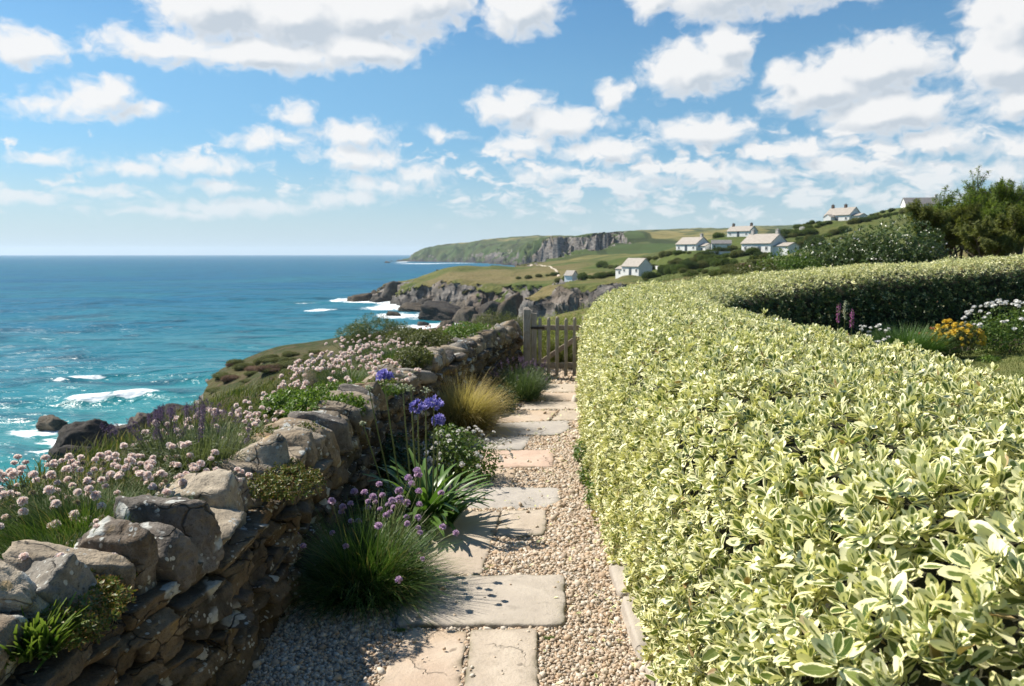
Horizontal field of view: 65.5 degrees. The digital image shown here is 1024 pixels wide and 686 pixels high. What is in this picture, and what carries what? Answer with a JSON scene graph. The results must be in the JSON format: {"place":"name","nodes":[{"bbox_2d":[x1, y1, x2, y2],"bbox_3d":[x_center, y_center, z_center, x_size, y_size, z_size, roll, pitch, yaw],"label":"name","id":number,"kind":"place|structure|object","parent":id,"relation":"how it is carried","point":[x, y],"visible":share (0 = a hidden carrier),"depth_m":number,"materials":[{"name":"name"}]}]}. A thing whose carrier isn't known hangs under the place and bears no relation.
{"place":"outdoors","nodes":[
{"label":"outdoors","id":0,"kind":"place"},
{"bbox_2d":[0,255,514,488],"bbox_3d":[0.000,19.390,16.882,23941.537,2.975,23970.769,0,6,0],"label":"sea","id":1,"kind":"structure","parent":0,"point":[115,339],"depth_m":253.87,"materials":[{"name":"liquid"}]},
{"bbox_2d":[36,414,67,430],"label":"sea rock","id":2,"kind":"object","parent":1,"relation":"in","point":[49,422],"visible":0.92,"depth_m":97.86,"materials":[{"name":"stone"}]},
{"bbox_2d":[45,445,92,466],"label":"sea rock","id":3,"kind":"object","parent":1,"relation":"in","point":[62,450],"visible":0.18,"depth_m":80.86,"materials":[{"name":"stone"}]},
{"bbox_2d":[48,418,115,458],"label":"sea rock","id":4,"kind":"object","parent":1,"relation":"in","point":[75,432],"visible":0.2,"depth_m":84.45,"materials":[{"name":"stone"}]},
{"bbox_2d":[106,424,136,446],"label":"sea rock","id":5,"kind":"object","parent":1,"relation":"in","point":[123,427],"visible":0.06,"depth_m":85.66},
{"bbox_2d":[128,405,169,428],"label":"sea rock","id":6,"kind":"object","parent":1,"relation":"in","point":[136,418],"visible":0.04,"depth_m":86.47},
{"bbox_2d":[163,403,187,418],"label":"sea rock","id":7,"kind":"object","parent":1,"relation":"in","point":[177,406],"visible":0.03,"depth_m":94.82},
{"bbox_2d":[347,293,372,301],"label":"sea rock","id":8,"kind":"object","parent":1,"relation":"in","point":[362,297],"visible":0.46,"depth_m":354.18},
{"bbox_2d":[382,281,402,300],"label":"sea rock","id":9,"kind":"object","parent":1,"relation":"in","point":[390,288],"visible":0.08,"depth_m":349.81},
{"bbox_2d":[398,302,422,311],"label":"sea rock","id":10,"kind":"object","parent":1,"relation":"in","point":[409,307],"visible":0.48,"depth_m":292.74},
{"bbox_2d":[418,300,460,320],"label":"sea rock","id":11,"kind":"object","parent":1,"relation":"in","point":[440,310],"visible":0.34,"depth_m":257.49,"materials":[{"name":"stone"}]},
{"bbox_2d":[452,306,477,323],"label":"sea rock","id":12,"kind":"object","parent":1,"relation":"in","point":[467,313],"visible":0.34,"depth_m":248.98,"materials":[{"name":"stone"}]},
{"bbox_2d":[478,300,500,315],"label":"sea rock","id":13,"kind":"object","parent":1,"relation":"in","point":[492,304],"visible":0.09,"depth_m":246.70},
{"bbox_2d":[496,291,522,322],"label":"sea rock","id":14,"kind":"object","parent":1,"relation":"in","point":[512,303],"visible":0.16,"depth_m":242.03,"materials":[{"name":"stone"}]},
{"bbox_2d":[301,368,319,390],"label":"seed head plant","id":15,"kind":"object","parent":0,"point":[313,380],"visible":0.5,"depth_m":6.36,"materials":[{"name":"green plant"}]},
{"bbox_2d":[241,359,690,685],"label":"path","id":16,"kind":"structure","parent":0,"point":[465,658],"depth_m":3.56,"materials":[{"name":"gravel"}]},
{"bbox_2d":[276,467,473,644],"bbox_3d":[-0.764,1.076,4.114,1.197,0.766,1.260,0,6,0],"label":"flowering chive","id":17,"kind":"object","parent":16,"relation":"on","point":[370,571],"visible":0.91,"depth_m":4.00,"materials":[{"name":"green plant"}]},
{"bbox_2d":[350,482,412,540],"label":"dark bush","id":18,"kind":"object","parent":16,"relation":"on","point":[377,493],"visible":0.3,"depth_m":4.81,"materials":[{"name":"green plant"}]},
{"bbox_2d":[376,431,427,487],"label":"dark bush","id":19,"kind":"object","parent":16,"relation":"on","point":[402,459],"visible":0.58,"depth_m":5.90,"materials":[{"name":"green plant"}]},
{"bbox_2d":[379,630,466,685],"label":"paving slab","id":20,"kind":"structure","parent":16,"relation":"on","point":[407,666],"depth_m":3.40,"materials":[{"name":"stone"}]},
{"bbox_2d":[352,368,495,536],"bbox_3d":[-0.562,0.673,5.107,0.920,1.063,1.098,0,6,0],"label":"agapanthus","id":21,"kind":"object","parent":16,"relation":"on","point":[441,508],"visible":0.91,"depth_m":5.05,"materials":[{"name":"green plant"}]},
{"bbox_2d":[416,510,499,575],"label":"paving slab","id":22,"kind":"structure","parent":16,"relation":"on","point":[476,527],"depth_m":4.82,"materials":[{"name":"stone"}]},
{"bbox_2d":[416,423,512,483],"bbox_3d":[-0.372,0.890,6.281,0.797,0.512,0.767,-5,8,-39],"label":"white flowered bush","id":23,"kind":"object","parent":16,"relation":"on","point":[470,462],"visible":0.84,"depth_m":6.19,"materials":[{"name":"green plant"}]},
{"bbox_2d":[430,363,529,439],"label":"ornamental grass","id":24,"kind":"object","parent":16,"relation":"on","point":[463,410],"depth_m":7.92,"materials":[{"name":"plant"}]},
{"bbox_2d":[395,574,565,629],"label":"paving slab","id":25,"kind":"structure","parent":16,"relation":"on","point":[532,600],"depth_m":3.94,"materials":[{"name":"grey stone"}]},
{"bbox_2d":[459,469,515,488],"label":"paving slab","id":26,"kind":"structure","parent":16,"relation":"on","point":[501,480],"depth_m":6.24,"materials":[{"name":"stone"}]},
{"bbox_2d":[479,383,519,413],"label":"dark bush","id":27,"kind":"object","parent":16,"relation":"on","point":[506,398],"visible":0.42,"depth_m":9.06,"materials":[{"name":"green plant"}]},
{"bbox_2d":[464,628,538,685],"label":"paving slab","id":28,"kind":"structure","parent":16,"relation":"on","point":[516,663],"depth_m":3.40,"materials":[{"name":"stone"}]},
{"bbox_2d":[480,436,529,449],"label":"paving slab","id":29,"kind":"structure","parent":16,"relation":"on","point":[518,442],"depth_m":7.54,"materials":[{"name":"stone"}]},
{"bbox_2d":[461,487,559,509],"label":"paving slab","id":30,"kind":"structure","parent":16,"relation":"on","point":[514,495],"depth_m":5.79,"materials":[{"name":"stone"}]},
{"bbox_2d":[479,450,554,468],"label":"paving slab","id":31,"kind":"structure","parent":16,"relation":"on","point":[545,458],"depth_m":6.91,"materials":[{"name":"beige stone"}]},
{"bbox_2d":[496,510,546,538],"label":"paving slab","id":32,"kind":"structure","parent":16,"relation":"on","point":[524,524],"depth_m":5.17,"materials":[{"name":"stone"}]},
{"bbox_2d":[498,410,556,422],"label":"paving slab","id":33,"kind":"structure","parent":16,"relation":"on","point":[534,415],"depth_m":8.88,"materials":[{"name":"stone"}]},
{"bbox_2d":[489,421,569,436],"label":"paving slab","id":34,"kind":"structure","parent":16,"relation":"on","point":[555,427],"depth_m":8.18,"materials":[{"name":"stone"}]},
{"bbox_2d":[514,364,550,384],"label":"dark bush","id":35,"kind":"object","parent":16,"relation":"on","point":[543,373],"visible":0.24,"depth_m":11.00,"materials":[{"name":"green plant"}]},
{"bbox_2d":[520,401,576,409],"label":"paving slab","id":36,"kind":"structure","parent":16,"relation":"on","point":[550,405],"depth_m":9.54,"materials":[{"name":"stone"}]},
{"bbox_2d":[535,392,575,400],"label":"paving slab","id":37,"kind":"structure","parent":16,"relation":"on","point":[559,397],"depth_m":10.18,"materials":[{"name":"stone"}]},
{"bbox_2d":[545,384,577,392],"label":"paving slab","id":38,"kind":"structure","parent":16,"relation":"on","point":[568,388],"depth_m":10.86,"materials":[{"name":"stone"}]},
{"bbox_2d":[488,406,642,685],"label":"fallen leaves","id":39,"kind":"object","parent":16,"relation":"on","point":[603,639],"visible":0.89,"depth_m":4.43,"materials":[{"name":"brown plant"}]},
{"bbox_2d":[551,410,579,420],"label":"paving slab","id":40,"kind":"structure","parent":16,"relation":"on","point":[568,415],"depth_m":8.92,"materials":[{"name":"stone"}]},
{"bbox_2d":[572,440,586,463],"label":"weed tuft","id":41,"kind":"object","parent":16,"relation":"on","point":[577,449],"visible":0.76,"depth_m":6.80,"materials":[{"name":"green plant"}]},
{"bbox_2d":[575,459,591,486],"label":"weed tuft","id":42,"kind":"object","parent":16,"relation":"on","point":[583,476],"visible":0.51,"depth_m":6.09,"materials":[{"name":"green plant"}]},
{"bbox_2d":[582,480,599,509],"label":"weed tuft","id":43,"kind":"object","parent":16,"relation":"on","point":[589,495],"visible":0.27,"depth_m":5.58,"materials":[{"name":"green plant"}]},
{"bbox_2d":[609,557,632,598],"bbox_3d":[0.597,1.279,4.266,0.129,0.127,0.477,0,6,0],"label":"edging stone","id":44,"kind":"object","parent":16,"relation":"on","point":[616,574],"visible":0.38,"depth_m":4.21,"materials":[{"name":"grey stone"}]},
{"bbox_2d":[621,596,654,660],"bbox_3d":[0.597,1.335,3.679,0.145,0.129,0.568,0,6,0],"label":"edging stone","id":45,"kind":"object","parent":16,"relation":"on","point":[630,619],"visible":0.29,"depth_m":3.63,"materials":[{"name":"grey stone"}]},
{"bbox_2d":[645,659,683,685],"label":"edging stone","id":46,"kind":"object","parent":16,"relation":"on","point":[647,671],"visible":0.2,"depth_m":3.22,"materials":[{"name":"grey stone"}]},
{"bbox_2d":[0,206,1023,501],"bbox_3d":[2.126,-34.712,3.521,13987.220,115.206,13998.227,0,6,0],"label":"terrain","id":47,"kind":"structure","parent":0,"point":[478,286],"depth_m":310.42,"materials":[{"name":"plant"}]},
{"bbox_2d":[0,482,105,546],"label":"sea thrift","id":48,"kind":"object","parent":47,"relation":"on","point":[3,493],"visible":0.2,"depth_m":3.07,"materials":[{"name":"pink plant"}]},
{"bbox_2d":[0,518,116,560],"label":"sea thrift","id":49,"kind":"object","parent":47,"relation":"on","point":[23,556],"visible":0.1,"depth_m":2.81,"materials":[{"name":"green plant"}]},
{"bbox_2d":[0,454,200,529],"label":"sea thrift","id":50,"kind":"object","parent":47,"relation":"on","point":[54,463],"visible":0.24,"depth_m":3.54,"materials":[{"name":"pink plant"}]},
{"bbox_2d":[0,442,209,556],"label":"sea thrift","id":51,"kind":"object","parent":47,"relation":"on","point":[33,518],"visible":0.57,"depth_m":3.16,"materials":[{"name":"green plant"}]},
{"bbox_2d":[50,440,252,508],"bbox_3d":[-1.567,0.607,3.547,0.807,0.294,0.770,0,6,0],"label":"sea thrift","id":52,"kind":"object","parent":47,"relation":"on","point":[182,481],"visible":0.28,"depth_m":3.50,"materials":[{"name":"pink plant"}]},
{"bbox_2d":[100,404,224,469],"bbox_3d":[-1.851,0.519,4.282,0.595,0.396,0.587,0,6,0],"label":"lavender bush","id":53,"kind":"object","parent":47,"relation":"on","point":[135,447],"visible":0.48,"depth_m":4.25,"materials":[{"name":"green plant"}]},
{"bbox_2d":[125,395,259,482],"bbox_3d":[-1.512,0.503,3.963,0.712,0.455,0.693,2,7,21],"label":"lavender bush","id":54,"kind":"object","parent":47,"relation":"on","point":[201,447],"visible":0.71,"depth_m":3.90,"materials":[{"name":"green plant"}]},
{"bbox_2d":[131,407,287,445],"bbox_3d":[-1.761,0.516,4.818,0.896,0.212,1.120,0,6,0],"label":"sea thrift","id":55,"kind":"object","parent":47,"relation":"on","point":[256,421],"visible":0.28,"depth_m":4.94,"materials":[{"name":"pink plant"}]},
{"bbox_2d":[220,374,239,382],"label":"hillside shrub","id":56,"kind":"object","parent":47,"relation":"on","point":[227,378],"visible":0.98,"depth_m":76.94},
{"bbox_2d":[0,324,493,557],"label":"bank grass","id":57,"kind":"structure","parent":47,"relation":"on","point":[274,384],"depth_m":5.25,"materials":[{"name":"plant"}]},
{"bbox_2d":[0,319,522,685],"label":"dry stone wall","id":58,"kind":"structure","parent":47,"relation":"on","point":[216,558],"depth_m":3.09,"materials":[{"name":"stone"}]},
{"bbox_2d":[0,592,102,674],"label":"leafy tuft","id":59,"kind":"object","parent":58,"relation":"on","point":[27,651],"visible":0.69,"depth_m":2.19,"materials":[{"name":"green plant"}]},
{"bbox_2d":[19,568,138,658],"bbox_3d":[-1.318,0.787,2.451,0.291,0.161,0.548,-1,7,-11],"label":"sedum mat","id":60,"kind":"object","parent":58,"relation":"on","point":[117,605],"visible":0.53,"depth_m":2.34,"materials":[{"name":"plant"}]},
{"bbox_2d":[227,421,323,450],"bbox_3d":[-1.327,0.538,4.514,0.434,0.166,0.676,6,9,43],"label":"sedum mat","id":61,"kind":"object","parent":58,"relation":"on","point":[269,428],"visible":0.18,"depth_m":4.46,"materials":[{"name":"green plant"}]},
{"bbox_2d":[245,457,326,503],"bbox_3d":[-1.054,0.634,3.735,0.358,0.144,0.515,0,6,0],"label":"sedum mat","id":62,"kind":"object","parent":58,"relation":"on","point":[277,485],"visible":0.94,"depth_m":3.65,"materials":[{"name":"plant"}]},
{"bbox_2d":[260,384,369,420],"bbox_3d":[-1.374,0.417,5.433,0.741,0.269,0.727,0,6,0],"label":"sedum mat","id":63,"kind":"object","parent":58,"relation":"on","point":[288,400],"visible":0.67,"depth_m":5.37,"materials":[{"name":"green plant"}]},
{"bbox_2d":[304,379,405,397],"bbox_3d":[-1.240,0.367,6.217,0.849,0.168,0.509,-3,7,-24],"label":"sedum mat","id":64,"kind":"object","parent":58,"relation":"on","point":[322,387],"visible":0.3,"depth_m":6.22,"materials":[{"name":"green plant"}]},
{"bbox_2d":[393,345,434,368],"bbox_3d":[-0.981,0.140,7.962,0.424,0.241,0.607,0,6,0],"label":"sedum mat","id":65,"kind":"object","parent":58,"relation":"on","point":[416,354],"visible":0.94,"depth_m":7.82,"materials":[{"name":"green plant"}]},
{"bbox_2d":[384,327,453,347],"bbox_3d":[-1.107,-0.054,9.794,0.735,0.290,1.130,-5,8,-37],"label":"sedum mat","id":66,"kind":"object","parent":58,"relation":"on","point":[438,337],"visible":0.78,"depth_m":9.65,"materials":[{"name":"green plant"}]},
{"bbox_2d":[443,321,499,338],"bbox_3d":[-0.512,-0.161,10.766,0.706,0.316,1.004,6,9,43],"label":"sedum mat","id":67,"kind":"object","parent":58,"relation":"on","point":[468,329],"visible":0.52,"depth_m":10.54,"materials":[{"name":"green plant"}]},
{"bbox_2d":[254,363,283,371],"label":"hillside shrub","id":68,"kind":"object","parent":47,"relation":"on","point":[259,368],"visible":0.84,"depth_m":71.51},
{"bbox_2d":[234,383,308,419],"bbox_3d":[-1.613,0.411,5.623,0.616,0.218,0.710,4,8,33],"label":"sea thrift","id":69,"kind":"object","parent":47,"relation":"on","point":[262,407],"visible":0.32,"depth_m":5.54,"materials":[{"name":"pink plant"}]},
{"bbox_2d":[291,346,392,374],"bbox_3d":[-1.674,0.188,7.756,0.944,0.270,0.932,3,7,28],"label":"sea thrift","id":70,"kind":"object","parent":47,"relation":"on","point":[349,361],"visible":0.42,"depth_m":7.81,"materials":[{"name":"pink plant"}]},
{"bbox_2d":[279,358,421,390],"bbox_3d":[-1.400,0.257,6.811,1.249,0.306,1.277,0,6,0],"label":"sea thrift","id":71,"kind":"object","parent":47,"relation":"on","point":[345,375],"visible":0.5,"depth_m":6.77,"materials":[{"name":"pink plant"}]},
{"bbox_2d":[333,312,414,350],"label":"green bush","id":72,"kind":"object","parent":47,"relation":"on","point":[361,331],"visible":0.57,"depth_m":11.28,"materials":[{"name":"green plant"}]},
{"bbox_2d":[324,332,430,355],"bbox_3d":[-1.640,-0.004,9.772,1.367,0.256,1.547,0,6,0],"label":"sea thrift","id":73,"kind":"object","parent":47,"relation":"on","point":[365,343],"visible":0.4,"depth_m":9.79,"materials":[{"name":"pink plant"}]},
{"bbox_2d":[338,337,426,365],"bbox_3d":[-1.310,0.068,8.662,1.073,0.269,1.396,0,6,0],"label":"sea thrift","id":74,"kind":"object","parent":47,"relation":"on","point":[380,351],"visible":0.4,"depth_m":8.63,"materials":[{"name":"pink plant"}]},
{"bbox_2d":[468,307,542,340],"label":"green bush","id":75,"kind":"object","parent":47,"relation":"on","point":[501,319],"visible":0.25,"depth_m":12.77,"materials":[{"name":"green plant"}]},
{"bbox_2d":[485,356,559,403],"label":"lavender bush","id":76,"kind":"object","parent":47,"relation":"on","point":[528,389],"visible":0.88,"depth_m":9.88,"materials":[{"name":"green plant"}]},
{"bbox_2d":[523,307,530,372],"bbox_3d":[0.223,0.146,11.850,0.108,1.362,0.108,0,6,0],"label":"gate post","id":77,"kind":"object","parent":47,"relation":"on","point":[527,333],"visible":0.6,"depth_m":11.77,"materials":[{"name":"grey wood"}]},
{"bbox_2d":[530,313,583,375],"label":"picket gate","id":78,"kind":"structure","parent":77,"relation":"attached to","point":[556,327],"depth_m":11.79,"materials":[{"name":"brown wood"}]},
{"bbox_2d":[521,311,581,361],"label":"wayside bush","id":79,"kind":"object","parent":47,"relation":"on","point":[544,334],"visible":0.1,"depth_m":13.69,"materials":[{"name":"green plant"}]},
{"bbox_2d":[542,323,579,362],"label":"wayside bush","id":80,"kind":"object","parent":47,"relation":"on","point":[561,353],"visible":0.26,"depth_m":12.98,"materials":[{"name":"green plant"}]},
{"bbox_2d":[563,270,577,281],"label":"cottage","id":81,"kind":"structure","parent":47,"relation":"on","point":[569,275],"depth_m":230.40,"materials":[{"name":"paint"}]},
{"bbox_2d":[555,307,587,330],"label":"wayside bush","id":82,"kind":"object","parent":47,"relation":"on","point":[577,314],"visible":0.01,"depth_m":14.66,"materials":[{"name":"green plant"}]},
{"bbox_2d":[615,258,653,278],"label":"cottage","id":83,"kind":"structure","parent":47,"relation":"on","point":[635,266],"depth_m":197.45,"materials":[{"name":"paint"}]},
{"bbox_2d":[658,270,715,288],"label":"garden bush","id":84,"kind":"object","parent":47,"relation":"on","point":[680,276],"visible":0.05,"depth_m":23.95,"materials":[{"name":"green plant"}]},
{"bbox_2d":[682,259,698,269],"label":"hillside shrub","id":85,"kind":"object","parent":47,"relation":"on","point":[690,264],"visible":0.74,"depth_m":168.54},
{"bbox_2d":[675,233,710,250],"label":"cottage","id":86,"kind":"structure","parent":47,"relation":"on","point":[701,242],"depth_m":225.34,"materials":[{"name":"paint"}]},
{"bbox_2d":[711,240,731,248],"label":"cottage","id":87,"kind":"structure","parent":47,"relation":"on","point":[721,243],"depth_m":219.09,"materials":[{"name":"grey stone"}]},
{"bbox_2d":[695,262,754,289],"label":"garden bush","id":88,"kind":"object","parent":47,"relation":"on","point":[736,273],"visible":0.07,"depth_m":20.93,"materials":[{"name":"green plant"}]},
{"bbox_2d":[726,223,758,236],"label":"cottage","id":89,"kind":"structure","parent":47,"relation":"on","point":[733,230],"depth_m":275.65,"materials":[{"name":"paint"}]},
{"bbox_2d":[729,255,788,282],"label":"garden bush","id":90,"kind":"object","parent":47,"relation":"on","point":[751,268],"visible":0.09,"depth_m":21.75,"materials":[{"name":"green plant"}]},
{"bbox_2d":[740,228,799,255],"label":"cottage","id":91,"kind":"structure","parent":47,"relation":"on","point":[773,243],"depth_m":175.15,"materials":[{"name":"paint"}]},
{"bbox_2d":[754,247,829,279],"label":"garden bush","id":92,"kind":"object","parent":47,"relation":"on","point":[792,259],"visible":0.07,"depth_m":22.75,"materials":[{"name":"green plant"}]},
{"bbox_2d":[574,253,1023,685],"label":"variegated hedge","id":93,"kind":"object","parent":47,"relation":"on","point":[795,495],"visible":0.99,"depth_m":2.64,"materials":[{"name":"green plant"}]},
{"bbox_2d":[779,235,864,278],"bbox_3d":[9.380,-2.164,23.857,3.192,2.164,2.130,0,6,0],"label":"garden bush","id":94,"kind":"object","parent":47,"relation":"on","point":[817,249],"visible":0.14,"depth_m":23.58,"materials":[{"name":"green plant"}]},
{"bbox_2d":[823,204,867,220],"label":"cottage","id":95,"kind":"structure","parent":47,"relation":"on","point":[845,212],"depth_m":244.80,"materials":[{"name":"paint"}]},
{"bbox_2d":[819,224,905,278],"bbox_3d":[10.380,-2.250,23.346,2.936,2.482,2.029,0,6,0],"label":"garden bush","id":96,"kind":"object","parent":47,"relation":"on","point":[850,260],"visible":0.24,"depth_m":23.05,"materials":[{"name":"green plant"}]},
{"bbox_2d":[853,213,956,275],"bbox_3d":[11.252,-2.369,22.837,3.068,2.768,2.134,0,6,0],"label":"garden bush","id":97,"kind":"object","parent":47,"relation":"on","point":[931,245],"visible":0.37,"depth_m":22.48,"materials":[{"name":"green plant"}]},
{"bbox_2d":[900,194,938,207],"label":"cottage","id":98,"kind":"structure","parent":47,"relation":"on","point":[924,200],"depth_m":275.14,"materials":[{"name":"grey stone"}]},
{"bbox_2d":[904,198,982,257],"bbox_3d":[14.864,-3.792,27.679,2.601,2.471,2.814,5,8,35],"label":"feathery tree","id":99,"kind":"object","parent":47,"relation":"on","point":[945,222],"visible":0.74,"depth_m":27.07,"materials":[{"name":"green plant"}]},
{"bbox_2d":[931,185,1023,258],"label":"feathery tree","id":100,"kind":"object","parent":47,"relation":"on","point":[944,202],"visible":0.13,"depth_m":28.58,"materials":[{"name":"green plant"}]},
{"bbox_2d":[951,203,1023,266],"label":"feathery tree","id":101,"kind":"object","parent":47,"relation":"on","point":[1005,237],"visible":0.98,"depth_m":25.18,"materials":[{"name":"green plant"}]},
{"bbox_2d":[954,165,1023,264],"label":"feathery tree","id":102,"kind":"object","parent":47,"relation":"on","point":[1000,191],"visible":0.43,"depth_m":29.71,"materials":[{"name":"green plant"}]},
{"bbox_2d":[0,0,1023,254],"label":"sky","id":103,"kind":"structure","parent":0,"point":[128,127],"materials":[{"name":"blue"}]},
{"bbox_2d":[861,334,1023,409],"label":"lawn","id":104,"kind":"structure","parent":0,"point":[1000,364],"depth_m":11.51,"materials":[{"name":"plant"}]},
{"bbox_2d":[939,334,1023,352],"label":"flower bed soil","id":105,"kind":"structure","parent":104,"relation":"on","point":[990,341],"depth_m":13.25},
{"bbox_2d":[859,323,890,344],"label":"white daisy plant","id":106,"kind":"object","parent":105,"relation":"on","point":[879,329],"visible":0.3,"depth_m":11.65,"materials":[{"name":"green plant"}]},
{"bbox_2d":[862,319,967,359],"bbox_3d":[5.949,0.015,11.957,1.772,0.772,1.749,0,6,0],"label":"feathery bush","id":107,"kind":"object","parent":105,"relation":"on","point":[926,343],"visible":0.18,"depth_m":11.75,"materials":[{"name":"plant"}]},
{"bbox_2d":[928,318,986,357],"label":"amber flowered bush","id":108,"kind":"object","parent":105,"relation":"on","point":[964,338],"visible":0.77,"depth_m":11.90,"materials":[{"name":"yellow plant"}]},
{"bbox_2d":[960,299,1023,353],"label":"white daisy bush","id":109,"kind":"object","parent":105,"relation":"on","point":[1002,338],"visible":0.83,"depth_m":12.21,"materials":[{"name":"green plant"}]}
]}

